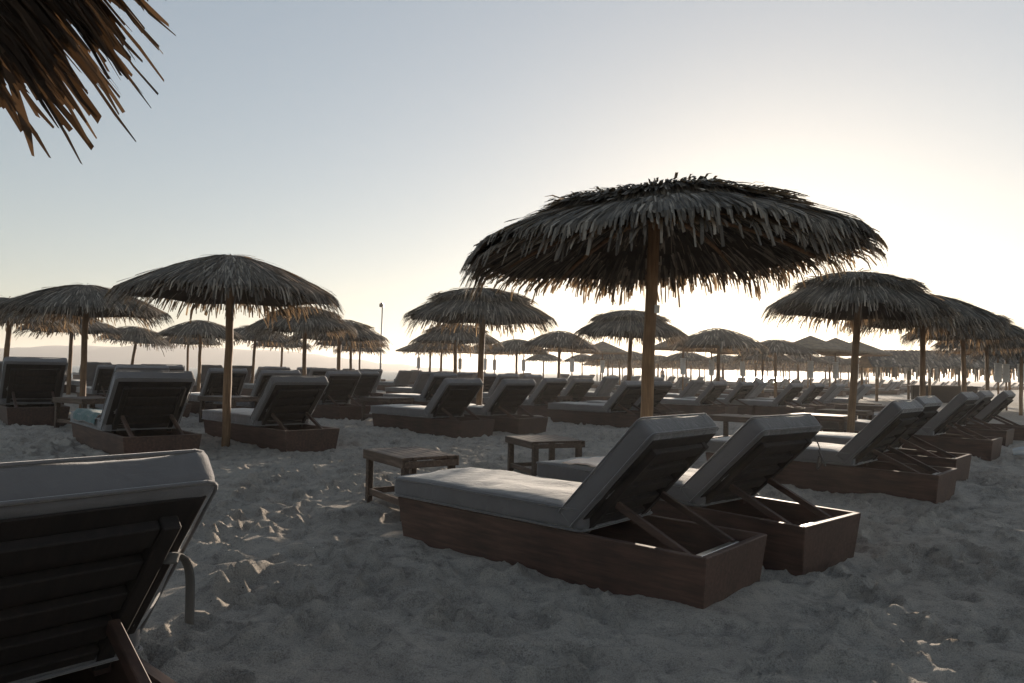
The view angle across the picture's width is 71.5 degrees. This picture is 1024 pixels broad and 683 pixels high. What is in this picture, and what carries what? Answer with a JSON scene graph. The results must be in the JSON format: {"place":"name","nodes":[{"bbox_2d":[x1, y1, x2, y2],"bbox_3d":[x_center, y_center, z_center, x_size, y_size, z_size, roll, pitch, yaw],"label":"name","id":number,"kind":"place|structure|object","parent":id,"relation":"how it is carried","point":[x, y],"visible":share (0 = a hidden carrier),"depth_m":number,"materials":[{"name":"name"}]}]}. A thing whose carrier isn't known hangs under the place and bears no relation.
{"place":"outdoors","nodes":[
{"label":"outdoors","id":0,"kind":"place"},
{"bbox_2d":[0,344,518,372],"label":"hills","id":1,"kind":"structure","parent":0,"point":[177,355],"depth_m":616.14,"materials":[{"name":"grey"}]},
{"bbox_2d":[0,378,1023,682],"bbox_3d":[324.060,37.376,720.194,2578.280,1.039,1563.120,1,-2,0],"label":"sand","id":2,"kind":"structure","parent":0,"point":[312,568],"depth_m":3.39,"materials":[{"name":"beige sand"}]},
{"bbox_2d":[0,356,69,425],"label":"sun lounger","id":3,"kind":"object","parent":2,"relation":"on","point":[30,387],"visible":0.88,"depth_m":10.71,"materials":[{"name":"brown wood"}]},
{"bbox_2d":[0,295,80,376],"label":"thatched parasol","id":4,"kind":"object","parent":2,"relation":"on","point":[8,329],"visible":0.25,"depth_m":15.98,"materials":[{"name":"brown plant"}]},
{"bbox_2d":[11,315,127,394],"bbox_3d":[-12.400,0.521,19.982,2.804,2.599,2.827,2,-2,0],"label":"thatched parasol","id":5,"kind":"object","parent":2,"relation":"on","point":[96,328],"visible":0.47,"depth_m":19.91,"materials":[{"name":"brown wood"}]},
{"bbox_2d":[52,396,105,427],"bbox_3d":[-6.061,1.080,10.159,0.804,0.560,0.588,-1,-3,32],"label":"side table","id":6,"kind":"object","parent":2,"relation":"on","point":[84,401],"visible":0.56,"depth_m":10.03,"materials":[{"name":"brown wood"}]},
{"bbox_2d":[0,283,174,407],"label":"thatched parasol","id":7,"kind":"object","parent":2,"relation":"on","point":[86,303],"visible":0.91,"depth_m":12.09,"materials":[{"name":"brown plant"}]},
{"bbox_2d":[0,0,175,164],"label":"thatched parasol","id":8,"kind":"object","parent":2,"relation":"on","point":[38,38],"visible":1,"depth_m":2.15,"materials":[{"name":"brown plant"}]},
{"bbox_2d":[71,362,111,393],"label":"sun lounger","id":9,"kind":"object","parent":2,"relation":"on","point":[91,370],"visible":0.26,"depth_m":20.39,"materials":[{"name":"grey fabric"}]},
{"bbox_2d":[76,364,114,396],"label":"sun lounger","id":10,"kind":"object","parent":2,"relation":"on","point":[99,387],"visible":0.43,"depth_m":15.25,"materials":[{"name":"grey fabric"}]},
{"bbox_2d":[0,449,217,682],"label":"sun lounger","id":11,"kind":"object","parent":2,"relation":"on","point":[91,557],"visible":1,"depth_m":1.68,"materials":[{"name":"grey fabric"}]},
{"bbox_2d":[95,364,169,408],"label":"sun lounger","id":12,"kind":"object","parent":2,"relation":"on","point":[138,367],"visible":0.13,"depth_m":10.59,"materials":[{"name":"grey fabric"}]},
{"bbox_2d":[92,326,173,363],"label":"thatched parasol","id":13,"kind":"object","parent":2,"relation":"on","point":[135,336],"visible":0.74,"depth_m":25.42,"materials":[{"name":"brown wood"}]},
{"bbox_2d":[70,370,201,459],"bbox_3d":[-4.462,0.871,8.344,0.812,1.077,2.429,3,-3,-42],"label":"sun lounger","id":14,"kind":"object","parent":2,"relation":"on","point":[142,411],"visible":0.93,"depth_m":7.76,"materials":[{"name":"grey fabric"}]},
{"bbox_2d":[72,408,101,424],"bbox_3d":[-4.730,0.926,8.635,0.838,0.203,1.134,3,-3,-42],"label":"beach towel","id":15,"kind":"object","parent":14,"relation":"on","point":[92,414],"visible":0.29,"depth_m":8.38,"materials":[{"name":"teal fabric"}]},
{"bbox_2d":[141,364,191,417],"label":"sun lounger","id":16,"kind":"object","parent":2,"relation":"on","point":[186,413],"visible":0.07,"depth_m":12.69,"materials":[{"name":"grey fabric"}]},
{"bbox_2d":[153,337,222,370],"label":"thatched parasol","id":17,"kind":"object","parent":2,"relation":"on","point":[192,342],"visible":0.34,"depth_m":30.68,"materials":[{"name":"brown wood"}]},
{"bbox_2d":[151,320,247,391],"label":"thatched parasol","id":18,"kind":"object","parent":2,"relation":"on","point":[197,330],"visible":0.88,"depth_m":21.92,"materials":[{"name":"brown wood"}]},
{"bbox_2d":[190,365,222,391],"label":"sun lounger","id":19,"kind":"object","parent":2,"relation":"on","point":[204,368],"visible":0.35,"depth_m":23.33,"materials":[{"name":"grey fabric"}]},
{"bbox_2d":[186,368,247,413],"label":"sun lounger","id":20,"kind":"object","parent":2,"relation":"on","point":[213,384],"visible":0.48,"depth_m":13.35,"materials":[{"name":"grey fabric"}]},
{"bbox_2d":[103,254,344,446],"bbox_3d":[-3.501,0.263,8.862,2.828,2.716,2.846,3,-3,-37],"label":"thatched parasol","id":21,"kind":"object","parent":2,"relation":"on","point":[213,281],"visible":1,"depth_m":8.49,"materials":[{"name":"brown plant"}]},
{"bbox_2d":[198,395,260,422],"bbox_3d":[-4.595,1.171,11.557,0.804,0.560,0.588,0,-3,26],"label":"side table","id":22,"kind":"object","parent":2,"relation":"on","point":[218,398],"visible":0.47,"depth_m":11.42,"materials":[{"name":"brown wood"}]},
{"bbox_2d":[212,325,298,382],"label":"thatched parasol","id":23,"kind":"object","parent":2,"relation":"on","point":[272,340],"visible":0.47,"depth_m":23.93,"materials":[{"name":"brown wood"}]},
{"bbox_2d":[214,369,300,407],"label":"sun lounger","id":24,"kind":"object","parent":2,"relation":"on","point":[263,377],"visible":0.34,"depth_m":12.02,"materials":[{"name":"grey fabric"}]},
{"bbox_2d":[241,366,287,395],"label":"sun lounger","id":25,"kind":"object","parent":2,"relation":"on","point":[247,389],"visible":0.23,"depth_m":21.75,"materials":[{"name":"grey fabric"}]},
{"bbox_2d":[201,375,339,451],"bbox_3d":[-3.183,0.936,9.249,2.276,1.009,0.761,-1,-3,43],"label":"sun lounger","id":26,"kind":"object","parent":2,"relation":"on","point":[278,416],"visible":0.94,"depth_m":8.71,"materials":[{"name":"grey fabric"}]},
{"bbox_2d":[250,335,312,366],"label":"thatched parasol","id":27,"kind":"object","parent":2,"relation":"on","point":[299,343],"visible":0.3,"depth_m":31.77,"materials":[{"name":"brown wood"}]},
{"bbox_2d":[244,305,357,375],"bbox_3d":[-4.992,0.522,16.995,2.652,2.761,2.634,0,-2,0],"label":"thatched parasol","id":28,"kind":"object","parent":2,"relation":"on","point":[327,324],"visible":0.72,"depth_m":16.45,"materials":[{"name":"brown plant"}]},
{"bbox_2d":[308,368,337,375],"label":"sun lounger","id":29,"kind":"object","parent":2,"relation":"on","point":[317,371],"visible":0.15,"depth_m":17.75,"materials":[{"name":"grey fabric"}]},
{"bbox_2d":[285,319,392,369],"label":"thatched parasol","id":30,"kind":"object","parent":2,"relation":"on","point":[365,333],"visible":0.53,"depth_m":20.21,"materials":[{"name":"brown plant"}]},
{"bbox_2d":[312,371,370,419],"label":"sun lounger","id":31,"kind":"object","parent":2,"relation":"on","point":[334,402],"visible":0.54,"depth_m":13.47,"materials":[{"name":"grey fabric"}]},
{"bbox_2d":[312,341,388,369],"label":"thatched parasol","id":32,"kind":"object","parent":2,"relation":"on","point":[350,347],"visible":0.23,"depth_m":27.43,"materials":[{"name":"brown wood"}]},
{"bbox_2d":[333,346,385,369],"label":"thatched parasol","id":33,"kind":"object","parent":2,"relation":"on","point":[367,350],"visible":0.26,"depth_m":36.57,"materials":[{"name":"brown wood"}]},
{"bbox_2d":[350,371,387,411],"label":"sun lounger","id":34,"kind":"object","parent":2,"relation":"on","point":[366,384],"visible":0.34,"depth_m":15.91,"materials":[{"name":"grey fabric"}]},
{"bbox_2d":[360,396,414,420],"bbox_3d":[-2.246,1.282,12.756,0.804,0.560,0.588,-1,-3,38],"label":"side table","id":35,"kind":"object","parent":2,"relation":"on","point":[384,400],"visible":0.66,"depth_m":12.67,"materials":[{"name":"brown wood"}]},
{"bbox_2d":[377,370,413,390],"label":"sun lounger","id":36,"kind":"object","parent":2,"relation":"on","point":[402,378],"visible":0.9,"depth_m":30.45,"materials":[{"name":"grey fabric"}]},
{"bbox_2d":[363,446,458,521],"bbox_3d":[-0.779,1.108,5.378,0.459,0.543,0.708,3,-3,-34],"label":"side table","id":37,"kind":"object","parent":2,"relation":"on","point":[400,457],"visible":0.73,"depth_m":5.26,"materials":[{"name":"brown wood"}]},
{"bbox_2d":[385,371,437,393],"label":"sun lounger","id":38,"kind":"object","parent":2,"relation":"on","point":[417,387],"visible":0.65,"depth_m":21.84,"materials":[{"name":"grey fabric"}]},
{"bbox_2d":[383,373,457,405],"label":"sun lounger","id":39,"kind":"object","parent":2,"relation":"on","point":[431,386],"visible":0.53,"depth_m":15.78,"materials":[{"name":"grey fabric"}]},
{"bbox_2d":[402,348,460,371],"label":"thatched parasol","id":40,"kind":"object","parent":2,"relation":"on","point":[429,353],"visible":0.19,"depth_m":33.95,"materials":[{"name":"brown wood"}]},
{"bbox_2d":[370,378,494,437],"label":"sun lounger","id":41,"kind":"object","parent":2,"relation":"on","point":[441,413],"visible":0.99,"depth_m":10.64,"materials":[{"name":"grey fabric"}]},
{"bbox_2d":[405,342,475,371],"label":"thatched parasol","id":42,"kind":"object","parent":2,"relation":"on","point":[434,348],"visible":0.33,"depth_m":29.32,"materials":[{"name":"brown wood"}]},
{"bbox_2d":[408,323,504,373],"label":"thatched parasol","id":43,"kind":"object","parent":2,"relation":"on","point":[461,337],"visible":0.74,"depth_m":20.80,"materials":[{"name":"brown plant"}]},
{"bbox_2d":[400,286,558,415],"bbox_3d":[-0.557,0.434,11.998,2.681,2.734,2.663,2,-2,0],"label":"thatched parasol","id":44,"kind":"object","parent":2,"relation":"on","point":[489,307],"visible":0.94,"depth_m":11.40,"materials":[{"name":"brown wood"}]},
{"bbox_2d":[471,373,496,404],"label":"sun lounger","id":45,"kind":"object","parent":2,"relation":"on","point":[489,379],"visible":0.2,"depth_m":19.38,"materials":[{"name":"grey fabric"}]},
{"bbox_2d":[475,374,518,397],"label":"sun lounger","id":46,"kind":"object","parent":2,"relation":"on","point":[499,378],"visible":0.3,"depth_m":18.72,"materials":[{"name":"grey fabric"}]},
{"bbox_2d":[463,378,547,434],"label":"sun lounger","id":47,"kind":"object","parent":2,"relation":"on","point":[505,401],"visible":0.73,"depth_m":11.32,"materials":[{"name":"grey fabric"}]},
{"bbox_2d":[485,339,547,374],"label":"thatched parasol","id":48,"kind":"object","parent":2,"relation":"on","point":[512,345],"visible":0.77,"depth_m":29.32,"materials":[{"name":"brown wood"}]},
{"bbox_2d":[483,378,567,416],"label":"sun lounger","id":49,"kind":"object","parent":2,"relation":"on","point":[539,399],"visible":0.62,"depth_m":15.27,"materials":[{"name":"grey fabric"}]},
{"bbox_2d":[525,354,563,379],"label":"thatched parasol","id":50,"kind":"object","parent":2,"relation":"on","point":[543,358],"visible":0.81,"depth_m":47.27,"materials":[{"name":"brown wood"}]},
{"bbox_2d":[505,435,584,475],"bbox_3d":[0.309,1.183,6.926,0.559,0.482,0.643,2,-3,-23],"label":"side table","id":51,"kind":"object","parent":2,"relation":"on","point":[533,443],"visible":0.67,"depth_m":6.75,"materials":[{"name":"brown wood"}]},
{"bbox_2d":[519,331,600,395],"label":"thatched parasol","id":52,"kind":"object","parent":2,"relation":"on","point":[560,340],"visible":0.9,"depth_m":22.94,"materials":[{"name":"brown plant"}]},
{"bbox_2d":[527,378,594,402],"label":"sun lounger","id":53,"kind":"object","parent":2,"relation":"on","point":[577,389],"visible":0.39,"depth_m":16.26,"materials":[{"name":"grey fabric"}]},
{"bbox_2d":[546,348,600,374],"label":"reed parasol","id":54,"kind":"object","parent":2,"relation":"on","point":[571,363],"visible":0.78,"depth_m":33.89,"materials":[{"name":"plant"}]},
{"bbox_2d":[393,413,766,608],"bbox_3d":[0.279,0.876,4.162,2.188,0.970,0.732,-1,-3,41],"label":"sun lounger","id":55,"kind":"object","parent":2,"relation":"on","point":[600,527],"visible":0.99,"depth_m":3.74,"materials":[{"name":"brown wood"}]},
{"bbox_2d":[562,354,598,374],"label":"thatched parasol","id":56,"kind":"object","parent":2,"relation":"on","point":[580,359],"visible":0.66,"depth_m":47.44,"materials":[{"name":"plant"}]},
{"bbox_2d":[561,376,618,400],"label":"sun lounger","id":57,"kind":"object","parent":2,"relation":"on","point":[604,388],"visible":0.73,"depth_m":22.36,"materials":[{"name":"grey fabric"}]},
{"bbox_2d":[577,341,627,378],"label":"reed parasol","id":58,"kind":"object","parent":2,"relation":"on","point":[605,348],"visible":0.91,"depth_m":35.43,"materials":[{"name":"brown plant"}]},
{"bbox_2d":[548,380,660,427],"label":"sun lounger","id":59,"kind":"object","parent":2,"relation":"on","point":[614,410],"visible":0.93,"depth_m":13.39,"materials":[{"name":"grey fabric"}]},
{"bbox_2d":[584,354,627,376],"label":"thatched parasol","id":60,"kind":"object","parent":2,"relation":"on","point":[608,357],"visible":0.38,"depth_m":39.23,"materials":[{"name":"brown plant"}]},
{"bbox_2d":[570,309,689,380],"bbox_3d":[2.495,0.656,15.293,2.537,2.720,2.520,2,-2,0],"label":"thatched parasol","id":61,"kind":"object","parent":2,"relation":"on","point":[628,325],"visible":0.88,"depth_m":14.75,"materials":[{"name":"brown plant"}]},
{"bbox_2d":[579,381,684,416],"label":"sun lounger","id":62,"kind":"object","parent":2,"relation":"on","point":[662,389],"visible":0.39,"depth_m":14.43,"materials":[{"name":"grey fabric"}]},
{"bbox_2d":[459,172,888,417],"bbox_3d":[1.185,0.215,5.633,3.276,2.883,3.249,1,-2,0],"label":"thatched parasol","id":63,"kind":"object","parent":2,"relation":"on","point":[650,236],"visible":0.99,"depth_m":5.62,"materials":[{"name":"brown plant"}]},
{"bbox_2d":[664,380,705,397],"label":"sun lounger","id":64,"kind":"object","parent":2,"relation":"on","point":[692,388],"visible":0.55,"depth_m":21.82,"materials":[{"name":"grey fabric"}]},
{"bbox_2d":[655,334,715,390],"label":"reed parasol","id":65,"kind":"object","parent":2,"relation":"on","point":[664,346],"visible":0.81,"depth_m":27.90,"materials":[{"name":"brown plant"}]},
{"bbox_2d":[657,352,715,386],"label":"thatched parasol","id":66,"kind":"object","parent":2,"relation":"on","point":[692,357],"visible":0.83,"depth_m":40.88,"materials":[{"name":"brown wood"}]},
{"bbox_2d":[655,381,737,415],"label":"sun lounger","id":67,"kind":"object","parent":2,"relation":"on","point":[707,397],"visible":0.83,"depth_m":17.60,"materials":[{"name":"grey fabric"}]},
{"bbox_2d":[536,413,860,575],"bbox_3d":[1.175,0.941,4.968,0.771,0.950,2.188,3,-3,-40],"label":"sun lounger","id":68,"kind":"object","parent":2,"relation":"on","point":[737,472],"visible":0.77,"depth_m":4.33,"materials":[{"name":"grey fabric"}]},
{"bbox_2d":[562,456,604,466],"bbox_3d":[0.810,0.947,5.399,0.705,0.102,0.527,3,-3,-40],"label":"cushion","id":69,"kind":"object","parent":68,"relation":"on","point":[593,462],"visible":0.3,"depth_m":5.36,"materials":[{"name":"white fabric"}]},
{"bbox_2d":[677,348,737,381],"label":"reed parasol","id":70,"kind":"object","parent":2,"relation":"on","point":[711,367],"visible":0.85,"depth_m":28.91,"materials":[{"name":"plant"}]},
{"bbox_2d":[679,382,756,414],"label":"sun lounger","id":71,"kind":"object","parent":2,"relation":"on","point":[741,390],"visible":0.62,"depth_m":18.80,"materials":[{"name":"grey fabric"}]},
{"bbox_2d":[667,328,769,397],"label":"thatched parasol","id":72,"kind":"object","parent":2,"relation":"on","point":[727,340],"visible":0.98,"depth_m":20.37,"materials":[{"name":"brown plant"}]},
{"bbox_2d":[699,354,750,378],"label":"thatched parasol","id":73,"kind":"object","parent":2,"relation":"on","point":[724,358],"visible":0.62,"depth_m":44.43,"materials":[{"name":"brown plant"}]},
{"bbox_2d":[708,414,758,438],"bbox_3d":[3.152,1.299,9.756,0.804,0.560,0.588,-1,-3,43],"label":"side table","id":74,"kind":"object","parent":2,"relation":"on","point":[726,419],"visible":0.32,"depth_m":9.71,"materials":[{"name":"brown wood"}]},
{"bbox_2d":[719,381,767,398],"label":"sun lounger","id":75,"kind":"object","parent":2,"relation":"on","point":[757,389],"visible":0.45,"depth_m":23.31,"materials":[{"name":"grey fabric"}]},
{"bbox_2d":[728,355,797,392],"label":"thatched parasol","id":76,"kind":"object","parent":2,"relation":"on","point":[783,358],"visible":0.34,"depth_m":34.97,"materials":[{"name":"brown wood"}]},
{"bbox_2d":[731,383,814,415],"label":"sun lounger","id":77,"kind":"object","parent":2,"relation":"on","point":[783,399],"visible":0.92,"depth_m":18.19,"materials":[{"name":"grey fabric"}]},
{"bbox_2d":[731,339,820,397],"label":"thatched parasol","id":78,"kind":"object","parent":2,"relation":"on","point":[779,347],"visible":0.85,"depth_m":25.29,"materials":[{"name":"brown wood"}]},
{"bbox_2d":[749,383,834,412],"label":"sun lounger","id":79,"kind":"object","parent":2,"relation":"on","point":[810,394],"visible":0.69,"depth_m":19.81,"materials":[{"name":"grey fabric"}]},
{"bbox_2d":[766,354,829,379],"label":"thatched parasol","id":80,"kind":"object","parent":2,"relation":"on","point":[815,359],"visible":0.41,"depth_m":37.94,"materials":[{"name":"brown wood"}]},
{"bbox_2d":[794,384,847,408],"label":"sun lounger","id":81,"kind":"object","parent":2,"relation":"on","point":[830,395],"visible":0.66,"depth_m":21.25,"materials":[{"name":"grey fabric"}]},
{"bbox_2d":[795,335,849,385],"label":"reed parasol","id":82,"kind":"object","parent":2,"relation":"on","point":[813,343],"visible":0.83,"depth_m":26.33,"materials":[{"name":"brown plant"}]},
{"bbox_2d":[792,413,856,431],"bbox_3d":[4.603,1.365,10.555,0.804,0.560,0.588,-1,-3,43],"label":"side table","id":83,"kind":"object","parent":2,"relation":"on","point":[841,419],"visible":0.31,"depth_m":10.23,"materials":[{"name":"brown wood"}]},
{"bbox_2d":[801,356,850,386],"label":"thatched parasol","id":84,"kind":"object","parent":2,"relation":"on","point":[840,360],"visible":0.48,"depth_m":41.44,"materials":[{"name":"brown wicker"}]},
{"bbox_2d":[705,399,957,503],"bbox_3d":[3.016,1.028,6.955,2.188,0.971,0.732,-1,-3,43],"label":"sun lounger","id":85,"kind":"object","parent":2,"relation":"on","point":[853,465],"visible":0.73,"depth_m":6.42,"materials":[{"name":"grey fabric"}]},
{"bbox_2d":[813,338,873,397],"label":"reed parasol","id":86,"kind":"object","parent":2,"relation":"on","point":[843,344],"visible":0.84,"depth_m":27.52,"materials":[{"name":"brown wood"}]},
{"bbox_2d":[816,408,873,430],"bbox_3d":[5.788,1.470,12.353,0.804,0.560,0.588,-1,-3,38],"label":"side table","id":87,"kind":"object","parent":2,"relation":"on","point":[864,414],"visible":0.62,"depth_m":12.20,"materials":[{"name":"brown wood"}]},
{"bbox_2d":[816,384,881,411],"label":"sun lounger","id":88,"kind":"object","parent":2,"relation":"on","point":[863,390],"visible":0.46,"depth_m":22.37,"materials":[{"name":"grey fabric"}]},
{"bbox_2d":[821,342,892,378],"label":"reed parasol","id":89,"kind":"object","parent":2,"relation":"on","point":[877,351],"visible":0.35,"depth_m":28.78,"materials":[{"name":"brown plant"}]},
{"bbox_2d":[759,268,964,432],"bbox_3d":[4.738,0.434,9.900,2.566,2.872,2.549,4,-2,0],"label":"thatched parasol","id":90,"kind":"object","parent":2,"relation":"on","point":[849,297],"visible":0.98,"depth_m":9.50,"materials":[{"name":"brown plant"}]},
{"bbox_2d":[869,382,899,394],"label":"sun lounger","id":91,"kind":"object","parent":2,"relation":"on","point":[884,391],"visible":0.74,"depth_m":46.51,"materials":[{"name":"grey fabric"}]},
{"bbox_2d":[811,395,971,480],"bbox_3d":[3.875,1.078,8.090,2.188,0.970,0.732,-1,-3,43],"label":"sun lounger","id":92,"kind":"object","parent":2,"relation":"on","point":[939,457],"visible":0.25,"depth_m":7.58,"materials":[{"name":"grey fabric"}]},
{"bbox_2d":[820,392,1002,460],"bbox_3d":[5.650,1.182,10.181,2.188,0.970,0.732,-1,-3,43],"label":"sun lounger","id":93,"kind":"object","parent":2,"relation":"on","point":[949,415],"visible":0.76,"depth_m":9.59,"materials":[{"name":"grey fabric"}]},
{"bbox_2d":[839,293,1013,395],"bbox_3d":[7.272,0.596,12.599,2.737,2.906,2.703,2,-3,-18],"label":"thatched parasol","id":94,"kind":"object","parent":2,"relation":"on","point":[974,316],"visible":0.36,"depth_m":12.26,"materials":[{"name":"brown plant"}]},
{"bbox_2d":[858,390,1014,446],"bbox_3d":[7.095,1.287,11.997,2.188,0.971,0.732,-1,-3,43],"label":"sun lounger","id":95,"kind":"object","parent":2,"relation":"on","point":[983,401],"visible":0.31,"depth_m":11.37,"materials":[{"name":"grey fabric"}]},
{"bbox_2d":[859,350,1023,402],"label":"thatched hut","id":96,"kind":"object","parent":2,"relation":"on","point":[906,363],"visible":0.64,"depth_m":32.18,"materials":[{"name":"brown wood"}]},
{"bbox_2d":[896,312,1023,391],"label":"thatched parasol","id":97,"kind":"object","parent":2,"relation":"on","point":[1017,332],"visible":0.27,"depth_m":15.45,"materials":[{"name":"brown wood"}]},
{"bbox_2d":[929,338,1023,390],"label":"thatched parasol","id":98,"kind":"object","parent":2,"relation":"on","point":[944,348],"visible":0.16,"depth_m":18.96,"materials":[{"name":"brown plant"}]},
{"bbox_2d":[952,349,1001,394],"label":"reed parasol","id":99,"kind":"object","parent":2,"relation":"on","point":[998,372],"visible":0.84,"depth_m":23.93,"materials":[{"name":"brown wood"}]},
{"bbox_2d":[966,353,1018,410],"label":"reed parasol","id":100,"kind":"object","parent":2,"relation":"on","point":[1006,373],"visible":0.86,"depth_m":25.42,"materials":[{"name":"brown wood"}]},
{"bbox_2d":[966,390,1023,440],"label":"sun lounger","id":101,"kind":"object","parent":2,"relation":"on","point":[998,404],"visible":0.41,"depth_m":12.38,"materials":[{"name":"grey fabric"}]},
{"bbox_2d":[967,348,1023,415],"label":"thatched parasol","id":102,"kind":"object","parent":2,"relation":"on","point":[995,355],"visible":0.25,"depth_m":21.93,"materials":[{"name":"brown plant"}]},
{"bbox_2d":[0,0,1023,380],"label":"sky","id":103,"kind":"structure","parent":0,"point":[362,150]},
{"bbox_2d":[71,366,1018,382],"bbox_3d":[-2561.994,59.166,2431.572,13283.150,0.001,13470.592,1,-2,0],"label":"sea","id":104,"kind":"structure","parent":0,"point":[389,375],"depth_m":437.61,"materials":[{"name":"blue liquid"}]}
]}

